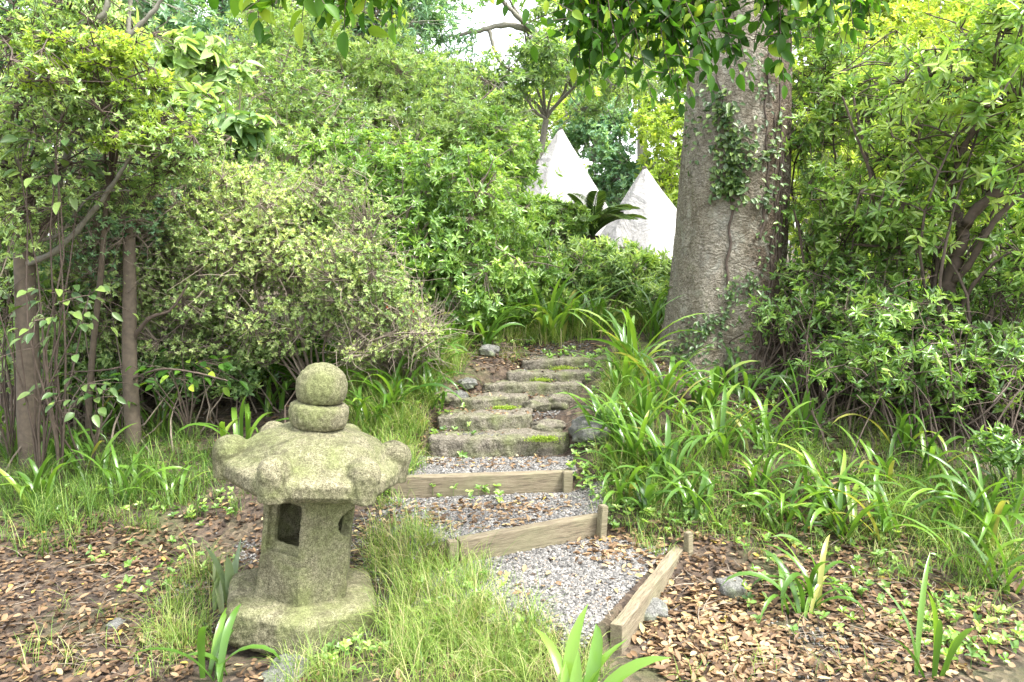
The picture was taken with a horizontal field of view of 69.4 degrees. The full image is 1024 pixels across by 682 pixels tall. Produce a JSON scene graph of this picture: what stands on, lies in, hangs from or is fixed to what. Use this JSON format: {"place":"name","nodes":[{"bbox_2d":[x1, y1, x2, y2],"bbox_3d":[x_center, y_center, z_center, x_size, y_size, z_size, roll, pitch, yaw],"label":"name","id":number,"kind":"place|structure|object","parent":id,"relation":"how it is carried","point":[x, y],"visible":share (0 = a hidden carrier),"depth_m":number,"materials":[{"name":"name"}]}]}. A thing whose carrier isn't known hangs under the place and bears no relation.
{"place":"outdoors","nodes":[
{"label":"outdoors","id":0,"kind":"place"},
{"bbox_2d":[208,0,406,58],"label":"overhanging branch","id":1,"kind":"object","parent":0,"point":[322,12],"visible":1,"depth_m":2.40,"materials":[{"name":"green plant"}]},
{"bbox_2d":[3,0,1004,251],"label":"sky","id":2,"kind":"structure","parent":0,"point":[493,14],"materials":[{"name":"white"}]},
{"bbox_2d":[0,252,1023,681],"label":"ground","id":3,"kind":"structure","parent":0,"point":[1002,672],"depth_m":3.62,"materials":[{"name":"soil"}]},
{"bbox_2d":[0,228,70,463],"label":"broadleaf sapling","id":4,"kind":"object","parent":3,"relation":"on","point":[10,415],"visible":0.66,"depth_m":4.67,"materials":[{"name":"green plant"}]},
{"bbox_2d":[0,444,93,511],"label":"strap leaf plant","id":5,"kind":"object","parent":3,"relation":"on","point":[37,474],"visible":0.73,"depth_m":4.20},
{"bbox_2d":[0,112,108,486],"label":"broadleaf sapling","id":6,"kind":"object","parent":3,"relation":"on","point":[54,178],"visible":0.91,"depth_m":4.17,"materials":[{"name":"green plant"}]},
{"bbox_2d":[0,278,138,478],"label":"broadleaf sapling","id":7,"kind":"object","parent":3,"relation":"on","point":[27,338],"visible":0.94,"depth_m":4.26,"materials":[{"name":"green plant"}]},
{"bbox_2d":[17,372,139,478],"bbox_3d":[-2.527,0.523,4.351,0.637,0.691,0.528,-3,7,-27],"label":"broadleaf sapling","id":8,"kind":"object","parent":3,"relation":"on","point":[102,411],"visible":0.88,"depth_m":4.33,"materials":[{"name":"green plant"}]},
{"bbox_2d":[42,414,135,485],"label":"strap leaf plant","id":9,"kind":"object","parent":3,"relation":"on","point":[78,442],"visible":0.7,"depth_m":4.50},
{"bbox_2d":[2,25,205,443],"bbox_3d":[-2.445,-0.449,4.267,1.324,2.564,0.811,3,7,24],"label":"leaved tree","id":10,"kind":"object","parent":3,"relation":"on","point":[112,46],"visible":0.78,"depth_m":4.00,"materials":[{"name":"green plant"}]},
{"bbox_2d":[0,0,225,202],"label":"background tree","id":11,"kind":"object","parent":3,"relation":"on","point":[163,12],"visible":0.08,"depth_m":9.12,"materials":[{"name":"green plant"}]},
{"bbox_2d":[1,139,239,453],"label":"young tree","id":12,"kind":"object","parent":3,"relation":"on","point":[123,234],"visible":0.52,"depth_m":4.73,"materials":[{"name":"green plant"}]},
{"bbox_2d":[0,0,243,468],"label":"leaved tree","id":13,"kind":"object","parent":3,"relation":"on","point":[61,108],"visible":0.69,"depth_m":4.18,"materials":[{"name":"green plant"}]},
{"bbox_2d":[71,440,189,503],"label":"strap leaf plant","id":14,"kind":"object","parent":3,"relation":"on","point":[129,468],"visible":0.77,"depth_m":4.28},
{"bbox_2d":[91,368,196,442],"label":"strap leaf plant","id":15,"kind":"object","parent":3,"relation":"on","point":[162,413],"visible":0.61,"depth_m":5.01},
{"bbox_2d":[0,56,289,471],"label":"leafy thicket","id":16,"kind":"object","parent":3,"relation":"on","point":[106,359],"visible":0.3,"depth_m":5.13,"materials":[{"name":"green plant"}]},
{"bbox_2d":[54,0,279,370],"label":"shrub","id":17,"kind":"object","parent":3,"relation":"on","point":[202,55],"visible":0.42,"depth_m":5.60,"materials":[{"name":"green plant"}]},
{"bbox_2d":[110,344,248,439],"bbox_3d":[-2.119,0.367,4.860,0.749,0.644,0.538,0,7,0],"label":"broadleaf sapling","id":18,"kind":"object","parent":3,"relation":"on","point":[199,365],"visible":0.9,"depth_m":4.87,"materials":[{"name":"green plant"}]},
{"bbox_2d":[1,153,384,434],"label":"shady undergrowth","id":19,"kind":"object","parent":3,"relation":"on","point":[286,377],"visible":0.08,"depth_m":5.62,"materials":[{"name":"green plant"}]},
{"bbox_2d":[132,604,280,681],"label":"strap leaf plant","id":20,"kind":"object","parent":3,"relation":"on","point":[223,633],"visible":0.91,"depth_m":2.76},
{"bbox_2d":[204,539,240,613],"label":"strap leaf plant","id":21,"kind":"object","parent":3,"relation":"on","point":[231,569],"visible":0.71,"depth_m":3.23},
{"bbox_2d":[173,396,288,438],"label":"strap leaf plant","id":22,"kind":"object","parent":3,"relation":"on","point":[237,430],"visible":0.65,"depth_m":4.77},
{"bbox_2d":[36,121,444,394],"bbox_3d":[-1.895,-0.534,5.289,2.980,1.972,1.919,0,7,0],"label":"azalea bush","id":23,"kind":"object","parent":3,"relation":"on","point":[213,257],"visible":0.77,"depth_m":4.90,"materials":[{"name":"green plant"}]},
{"bbox_2d":[63,35,419,341],"bbox_3d":[-2.432,-1.198,6.483,3.387,2.853,2.425,0,7,0],"label":"broadleaf shrub","id":24,"kind":"object","parent":3,"relation":"on","point":[271,105],"visible":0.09,"depth_m":6.31,"materials":[{"name":"green plant"}]},
{"bbox_2d":[209,362,297,416],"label":"strap leaf plant","id":25,"kind":"object","parent":3,"relation":"on","point":[281,396],"visible":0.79,"depth_m":5.32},
{"bbox_2d":[58,0,513,287],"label":"conifer","id":26,"kind":"object","parent":3,"relation":"on","point":[424,10],"visible":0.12,"depth_m":11.27,"materials":[{"name":"green plant"}]},
{"bbox_2d":[261,653,312,681],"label":"rock","id":27,"kind":"object","parent":3,"relation":"on","point":[264,674],"visible":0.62,"depth_m":2.74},
{"bbox_2d":[212,362,411,657],"bbox_3d":[-0.850,0.664,3.139,0.785,1.159,0.807,6,5,-1],"label":"stone lantern","id":28,"kind":"object","parent":3,"relation":"on","point":[314,471],"visible":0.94,"depth_m":2.98,"materials":[{"name":"stone"}]},
{"bbox_2d":[204,0,521,316],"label":"broadleaf shrub","id":29,"kind":"object","parent":3,"relation":"on","point":[387,64],"visible":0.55,"depth_m":7.45,"materials":[{"name":"green plant"}]},
{"bbox_2d":[345,384,412,432],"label":"strap leaf plant","id":30,"kind":"object","parent":3,"relation":"on","point":[361,404],"visible":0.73,"depth_m":4.51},
{"bbox_2d":[313,273,479,403],"bbox_3d":[-0.775,-0.031,4.857,1.126,0.839,0.975,5,8,39],"label":"azalea bush","id":31,"kind":"object","parent":3,"relation":"on","point":[361,347],"visible":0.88,"depth_m":4.74,"materials":[{"name":"green plant"}]},
{"bbox_2d":[342,336,469,420],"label":"strap leaf plant","id":32,"kind":"object","parent":3,"relation":"on","point":[384,394],"visible":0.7,"depth_m":4.65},
{"bbox_2d":[272,101,574,333],"bbox_3d":[-0.849,-1.048,6.332,2.624,1.928,1.948,5,8,35],"label":"broadleaf shrub","id":33,"kind":"object","parent":3,"relation":"on","point":[459,224],"visible":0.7,"depth_m":5.77,"materials":[{"name":"green plant"}]},
{"bbox_2d":[403,362,480,409],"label":"strap leaf plant","id":34,"kind":"object","parent":3,"relation":"on","point":[438,380],"visible":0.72,"depth_m":4.86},
{"bbox_2d":[366,49,564,188],"bbox_3d":[-1.196,-5.176,21.202,4.929,5.933,6.882,-5,9,-39],"label":"background tree","id":35,"kind":"object","parent":3,"relation":"on","point":[534,125],"visible":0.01,"depth_m":20.01,"materials":[{"name":"green plant"}]},
{"bbox_2d":[429,302,527,349],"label":"strap leaf plant","id":36,"kind":"object","parent":3,"relation":"on","point":[487,339],"visible":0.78,"depth_m":5.57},
{"bbox_2d":[390,469,572,497],"bbox_3d":[-0.163,0.797,4.086,1.003,0.137,0.063,-1,7,-7],"label":"timber","id":37,"kind":"object","parent":3,"relation":"on","point":[520,482],"visible":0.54,"depth_m":4.06,"materials":[{"name":"wood"}]},
{"bbox_2d":[437,407,532,431],"bbox_3d":[-0.167,0.522,4.781,0.616,0.153,0.297,-1,6,0],"label":"stone step","id":38,"kind":"object","parent":3,"relation":"on","point":[483,420],"visible":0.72,"depth_m":4.67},
{"bbox_2d":[448,392,528,410],"bbox_3d":[-0.165,0.413,5.016,0.558,0.117,0.303,0,6,0],"label":"stone step","id":39,"kind":"object","parent":3,"relation":"on","point":[487,400],"visible":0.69,"depth_m":4.91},
{"bbox_2d":[428,428,569,457],"bbox_3d":[-0.077,0.646,4.608,0.872,0.192,0.384,-1,6,0],"label":"stone step","id":40,"kind":"object","parent":3,"relation":"on","point":[510,442],"visible":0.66,"depth_m":4.46,"materials":[{"name":"stone"}]},
{"bbox_2d":[0,290,1023,681],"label":"grass","id":41,"kind":"structure","parent":3,"relation":"on","point":[510,644],"depth_m":3.60,"materials":[{"name":"plant"}]},
{"bbox_2d":[0,335,1023,681],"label":"fallen twigs","id":42,"kind":"object","parent":3,"relation":"on","point":[606,601],"visible":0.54,"depth_m":3.25,"materials":[{"name":"wood"}]},
{"bbox_2d":[435,104,597,299],"bbox_3d":[-0.136,-1.357,7.339,1.275,2.061,1.811,-4,8,-34],"label":"broadleaf shrub","id":43,"kind":"object","parent":3,"relation":"on","point":[523,158],"visible":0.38,"depth_m":7.12,"materials":[{"name":"green plant"}]},
{"bbox_2d":[29,329,1023,673],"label":"herbs","id":44,"kind":"object","parent":3,"relation":"on","point":[949,613],"visible":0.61,"depth_m":3.54,"materials":[{"name":"green plant"}]},
{"bbox_2d":[456,513,596,563],"bbox_3d":[0.098,0.957,3.578,0.769,0.136,0.065,-3,7,-25],"label":"timber","id":45,"kind":"object","parent":3,"relation":"on","point":[554,532],"visible":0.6,"depth_m":3.54,"materials":[{"name":"wood"}]},
{"bbox_2d":[152,342,912,681],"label":"gravel","id":46,"kind":"structure","parent":3,"relation":"on","point":[574,578],"depth_m":3.44,"materials":[{"name":"gravel"}]},
{"bbox_2d":[483,380,582,395],"bbox_3d":[0.147,0.333,5.193,0.704,0.118,0.257,0,5,0],"label":"stone step","id":47,"kind":"object","parent":3,"relation":"on","point":[533,388],"visible":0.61,"depth_m":5.08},
{"bbox_2d":[486,128,607,261],"bbox_3d":[0.807,-2.595,13.790,3.246,2.697,3.214,0,7,0],"label":"tent","id":48,"kind":"object","parent":3,"relation":"on","point":[562,155],"visible":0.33,"depth_m":13.30,"materials":[{"name":"white fabric"}]},
{"bbox_2d":[501,274,604,342],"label":"strap leaf plant","id":49,"kind":"object","parent":3,"relation":"on","point":[547,321],"visible":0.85,"depth_m":5.89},
{"bbox_2d":[506,368,604,382],"bbox_3d":[0.317,0.253,5.351,0.718,0.102,0.297,0,5,0],"label":"stone step","id":50,"kind":"object","parent":3,"relation":"on","point":[565,375],"visible":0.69,"depth_m":5.23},
{"bbox_2d":[443,0,686,162],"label":"background tree","id":51,"kind":"object","parent":3,"relation":"on","point":[554,62],"visible":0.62,"depth_m":14.42,"materials":[{"name":"green plant"}]},
{"bbox_2d":[521,354,612,369],"bbox_3d":[0.430,0.159,5.624,0.724,0.112,0.352,-1,5,0],"label":"stone step","id":52,"kind":"object","parent":3,"relation":"on","point":[544,362],"visible":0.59,"depth_m":5.46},
{"bbox_2d":[488,11,689,152],"bbox_3d":[2.718,-6.658,23.588,7.508,8.362,5.460,0,7,0],"label":"background tree","id":53,"kind":"object","parent":3,"relation":"on","point":[560,112],"visible":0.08,"depth_m":22.25,"materials":[{"name":"green plant"}]},
{"bbox_2d":[568,416,611,446],"bbox_3d":[0.464,0.543,4.511,0.246,0.171,0.323,-1,7,-6],"label":"rock","id":54,"kind":"object","parent":3,"relation":"on","point":[576,425],"visible":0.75,"depth_m":4.40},
{"bbox_2d":[545,190,646,285],"bbox_3d":[0.805,-0.888,7.252,1.057,1.087,1.094,0,7,0],"label":"cycad","id":55,"kind":"object","parent":3,"relation":"on","point":[604,217],"visible":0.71,"depth_m":7.01,"materials":[{"name":"green plant"}]},
{"bbox_2d":[543,288,649,337],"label":"strap leaf plant","id":56,"kind":"object","parent":3,"relation":"on","point":[601,301],"visible":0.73,"depth_m":5.96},
{"bbox_2d":[524,233,671,322],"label":"weedy shrub","id":57,"kind":"object","parent":3,"relation":"on","point":[590,265],"visible":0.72,"depth_m":6.45,"materials":[{"name":"green plant"}]},
{"bbox_2d":[533,604,670,681],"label":"strap leaf plant","id":58,"kind":"object","parent":3,"relation":"on","point":[567,667],"visible":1,"depth_m":2.38,"materials":[{"name":"plant"}]},
{"bbox_2d":[555,381,652,443],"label":"strap leaf plant","id":59,"kind":"object","parent":3,"relation":"on","point":[602,416],"visible":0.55,"depth_m":4.46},
{"bbox_2d":[549,90,660,206],"bbox_3d":[2.440,-4.350,19.535,2.458,4.780,4.471,-2,7,-20],"label":"background tree","id":60,"kind":"object","parent":3,"relation":"on","point":[615,180],"visible":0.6,"depth_m":18.94,"materials":[{"name":"green plant"}]},
{"bbox_2d":[574,450,664,505],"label":"strap leaf plant","id":61,"kind":"object","parent":3,"relation":"on","point":[631,482],"visible":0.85,"depth_m":3.84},
{"bbox_2d":[572,341,677,398],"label":"strap leaf plant","id":62,"kind":"object","parent":3,"relation":"on","point":[625,371],"visible":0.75,"depth_m":4.79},
{"bbox_2d":[576,389,680,466],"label":"strap leaf plant","id":63,"kind":"object","parent":3,"relation":"on","point":[619,430],"visible":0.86,"depth_m":4.18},
{"bbox_2d":[596,263,670,342],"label":"strap leaf plant","id":64,"kind":"object","parent":3,"relation":"on","point":[656,320],"visible":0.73,"depth_m":5.91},
{"bbox_2d":[569,294,705,383],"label":"strap leaf plant","id":65,"kind":"object","parent":3,"relation":"on","point":[622,339],"visible":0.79,"depth_m":5.05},
{"bbox_2d":[600,166,676,269],"bbox_3d":[2.329,-1.995,12.456,2.368,1.864,2.365,-2,7,-15],"label":"tent","id":66,"kind":"object","parent":3,"relation":"on","point":[656,228],"visible":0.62,"depth_m":11.96,"materials":[{"name":"white fabric"}]},
{"bbox_2d":[610,546,683,653],"bbox_3d":[0.598,1.102,3.178,0.053,0.157,0.844,4,8,28],"label":"timber","id":67,"kind":"object","parent":3,"relation":"on","point":[626,621],"visible":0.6,"depth_m":3.01,"materials":[{"name":"wood"}]},
{"bbox_2d":[606,461,692,519],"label":"strap leaf plant","id":68,"kind":"object","parent":3,"relation":"on","point":[647,492],"visible":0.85,"depth_m":3.81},
{"bbox_2d":[594,368,709,436],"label":"strap leaf plant","id":69,"kind":"object","parent":3,"relation":"on","point":[644,406],"visible":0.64,"depth_m":4.42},
{"bbox_2d":[621,94,684,208],"bbox_3d":[3.915,-3.885,18.028,2.495,4.270,3.600,0,7,0],"label":"background tree","id":70,"kind":"object","parent":3,"relation":"on","point":[664,123],"visible":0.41,"depth_m":17.34,"materials":[{"name":"green plant"}]},
{"bbox_2d":[599,410,728,495],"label":"strap leaf plant","id":71,"kind":"object","parent":3,"relation":"on","point":[659,456],"visible":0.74,"depth_m":4.06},
{"bbox_2d":[613,343,723,410],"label":"strap leaf plant","id":72,"kind":"object","parent":3,"relation":"on","point":[668,382],"visible":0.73,"depth_m":4.70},
{"bbox_2d":[647,457,749,531],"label":"strap leaf plant","id":73,"kind":"object","parent":3,"relation":"on","point":[692,495],"visible":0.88,"depth_m":3.78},
{"bbox_2d":[647,355,777,413],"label":"strap leaf plant","id":74,"kind":"object","parent":3,"relation":"on","point":[710,393],"visible":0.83,"depth_m":4.65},
{"bbox_2d":[649,369,778,464],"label":"strap leaf plant","id":75,"kind":"object","parent":3,"relation":"on","point":[719,420],"visible":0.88,"depth_m":4.23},
{"bbox_2d":[654,0,791,390],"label":"old tree","id":76,"kind":"object","parent":3,"relation":"on","point":[700,251],"visible":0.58,"depth_m":5.15,"materials":[{"name":"grey plant"}]},
{"bbox_2d":[525,0,761,116],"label":"overhanging branch","id":77,"kind":"object","parent":76,"relation":"attached to","point":[622,25],"visible":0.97,"depth_m":2.71,"materials":[{"name":"green plant"}]},
{"bbox_2d":[656,314,774,377],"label":"climbing ivy","id":78,"kind":"object","parent":76,"relation":"attached to","point":[711,321],"visible":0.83,"depth_m":5.14,"materials":[{"name":"green plant"}]},
{"bbox_2d":[685,74,761,284],"bbox_3d":[1.424,-1.133,5.120,0.552,1.481,0.176,4,8,34],"label":"climbing ivy","id":79,"kind":"object","parent":76,"relation":"attached to","point":[734,184],"visible":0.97,"depth_m":5.05,"materials":[{"name":"green plant"}]},
{"bbox_2d":[681,42,788,238],"bbox_3d":[1.548,-1.409,5.137,0.724,1.387,0.312,1,7,12],"label":"climbing ivy","id":80,"kind":"object","parent":76,"relation":"attached to","point":[767,196],"visible":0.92,"depth_m":5.05,"materials":[{"name":"green plant"}]},
{"bbox_2d":[716,220,780,346],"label":"climbing ivy","id":81,"kind":"object","parent":76,"relation":"attached to","point":[730,297],"visible":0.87,"depth_m":5.11,"materials":[{"name":"green plant"}]},
{"bbox_2d":[752,7,789,374],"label":"climbing ivy","id":82,"kind":"object","parent":76,"relation":"attached to","point":[780,208],"visible":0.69,"depth_m":5.16,"materials":[{"name":"green plant"}]},
{"bbox_2d":[697,0,889,98],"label":"overhanging branch","id":83,"kind":"object","parent":76,"relation":"attached to","point":[781,24],"visible":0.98,"depth_m":2.71,"materials":[{"name":"green plant"}]},
{"bbox_2d":[707,346,801,407],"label":"strap leaf plant","id":84,"kind":"object","parent":3,"relation":"on","point":[747,394],"visible":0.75,"depth_m":4.79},
{"bbox_2d":[714,436,818,502],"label":"strap leaf plant","id":85,"kind":"object","parent":3,"relation":"on","point":[753,473],"visible":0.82,"depth_m":3.90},
{"bbox_2d":[707,385,826,454],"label":"strap leaf plant","id":86,"kind":"object","parent":3,"relation":"on","point":[765,422],"visible":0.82,"depth_m":4.25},
{"bbox_2d":[722,535,853,623],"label":"strap leaf plant","id":87,"kind":"object","parent":3,"relation":"on","point":[815,589],"visible":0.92,"depth_m":3.12,"materials":[{"name":"plant"}]},
{"bbox_2d":[723,463,871,534],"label":"strap leaf plant","id":88,"kind":"object","parent":3,"relation":"on","point":[789,514],"visible":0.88,"depth_m":3.71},
{"bbox_2d":[763,360,836,447],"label":"strap leaf plant","id":89,"kind":"object","parent":3,"relation":"on","point":[806,409],"visible":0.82,"depth_m":4.33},
{"bbox_2d":[751,528,864,620],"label":"strap leaf plant","id":90,"kind":"object","parent":3,"relation":"on","point":[814,569],"visible":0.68,"depth_m":3.17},
{"bbox_2d":[770,441,904,514],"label":"strap leaf plant","id":91,"kind":"object","parent":3,"relation":"on","point":[841,459],"visible":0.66,"depth_m":3.84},
{"bbox_2d":[771,471,920,547],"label":"strap leaf plant","id":92,"kind":"object","parent":3,"relation":"on","point":[850,504],"visible":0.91,"depth_m":3.62,"materials":[{"name":"plant"}]},
{"bbox_2d":[686,250,1023,469],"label":"leafy thicket","id":93,"kind":"object","parent":3,"relation":"on","point":[794,350],"visible":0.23,"depth_m":4.66,"materials":[{"name":"green plant"}]},
{"bbox_2d":[767,0,958,333],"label":"rhododendron","id":94,"kind":"object","parent":3,"relation":"on","point":[831,59],"visible":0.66,"depth_m":5.16,"materials":[{"name":"green plant"}]},
{"bbox_2d":[832,422,902,489],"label":"strap leaf plant","id":95,"kind":"object","parent":3,"relation":"on","point":[870,453],"visible":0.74,"depth_m":4.04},
{"bbox_2d":[736,248,1000,497],"bbox_3d":[2.182,0.089,4.670,1.351,1.383,1.693,0,7,0],"label":"shrub","id":96,"kind":"object","parent":3,"relation":"on","point":[867,358],"visible":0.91,"depth_m":4.33,"materials":[{"name":"green plant"}]},
{"bbox_2d":[791,0,952,253],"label":"background tree","id":97,"kind":"object","parent":3,"relation":"on","point":[874,11],"visible":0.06,"depth_m":13.40,"materials":[{"name":"green plant"}]},
{"bbox_2d":[814,466,961,546],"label":"strap leaf plant","id":98,"kind":"object","parent":3,"relation":"on","point":[885,521],"visible":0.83,"depth_m":3.60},
{"bbox_2d":[833,394,966,459],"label":"strap leaf plant","id":99,"kind":"object","parent":3,"relation":"on","point":[906,427],"visible":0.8,"depth_m":4.21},
{"bbox_2d":[785,182,1023,397],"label":"shady undergrowth","id":100,"kind":"object","parent":3,"relation":"on","point":[1015,209],"visible":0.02,"depth_m":5.40,"materials":[{"name":"green plant"}]},
{"bbox_2d":[787,0,1023,293],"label":"lime thicket","id":101,"kind":"object","parent":3,"relation":"on","point":[956,11],"visible":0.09,"depth_m":8.14,"materials":[{"name":"green plant"}]},
{"bbox_2d":[818,0,1023,408],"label":"rhododendron","id":102,"kind":"object","parent":3,"relation":"on","point":[995,114],"visible":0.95,"depth_m":4.41,"materials":[{"name":"green plant"}]},
{"bbox_2d":[877,554,973,680],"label":"strap leaf plant","id":103,"kind":"object","parent":3,"relation":"on","point":[956,642],"visible":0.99,"depth_m":2.64,"materials":[{"name":"plant"}]},
{"bbox_2d":[855,0,1015,253],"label":"background tree","id":104,"kind":"object","parent":3,"relation":"on","point":[878,38],"visible":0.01,"depth_m":12.84,"materials":[{"name":"green plant"}]},
{"bbox_2d":[859,245,1023,442],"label":"shrub","id":105,"kind":"object","parent":3,"relation":"on","point":[975,352],"visible":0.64,"depth_m":4.31,"materials":[{"name":"green plant"}]},
{"bbox_2d":[882,420,1007,487],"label":"strap leaf plant","id":106,"kind":"object","parent":3,"relation":"on","point":[930,448],"visible":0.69,"depth_m":3.99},
{"bbox_2d":[879,448,1023,533],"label":"strap leaf plant","id":107,"kind":"object","parent":3,"relation":"on","point":[972,495],"visible":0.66,"depth_m":3.66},
{"bbox_2d":[888,504,1023,594],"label":"strap leaf plant","id":108,"kind":"object","parent":3,"relation":"on","point":[990,561],"visible":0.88,"depth_m":3.25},
{"bbox_2d":[924,448,1023,549],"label":"strap leaf plant","id":109,"kind":"object","parent":3,"relation":"on","point":[992,520],"visible":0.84,"depth_m":3.50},
{"bbox_2d":[940,421,1023,517],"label":"strap leaf plant","id":110,"kind":"object","parent":3,"relation":"on","point":[1018,479],"visible":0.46,"depth_m":3.84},
{"bbox_2d":[963,421,1023,510],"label":"leafy herb","id":111,"kind":"object","parent":3,"relation":"on","point":[1013,456],"visible":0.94,"depth_m":3.77,"materials":[{"name":"green plant"}]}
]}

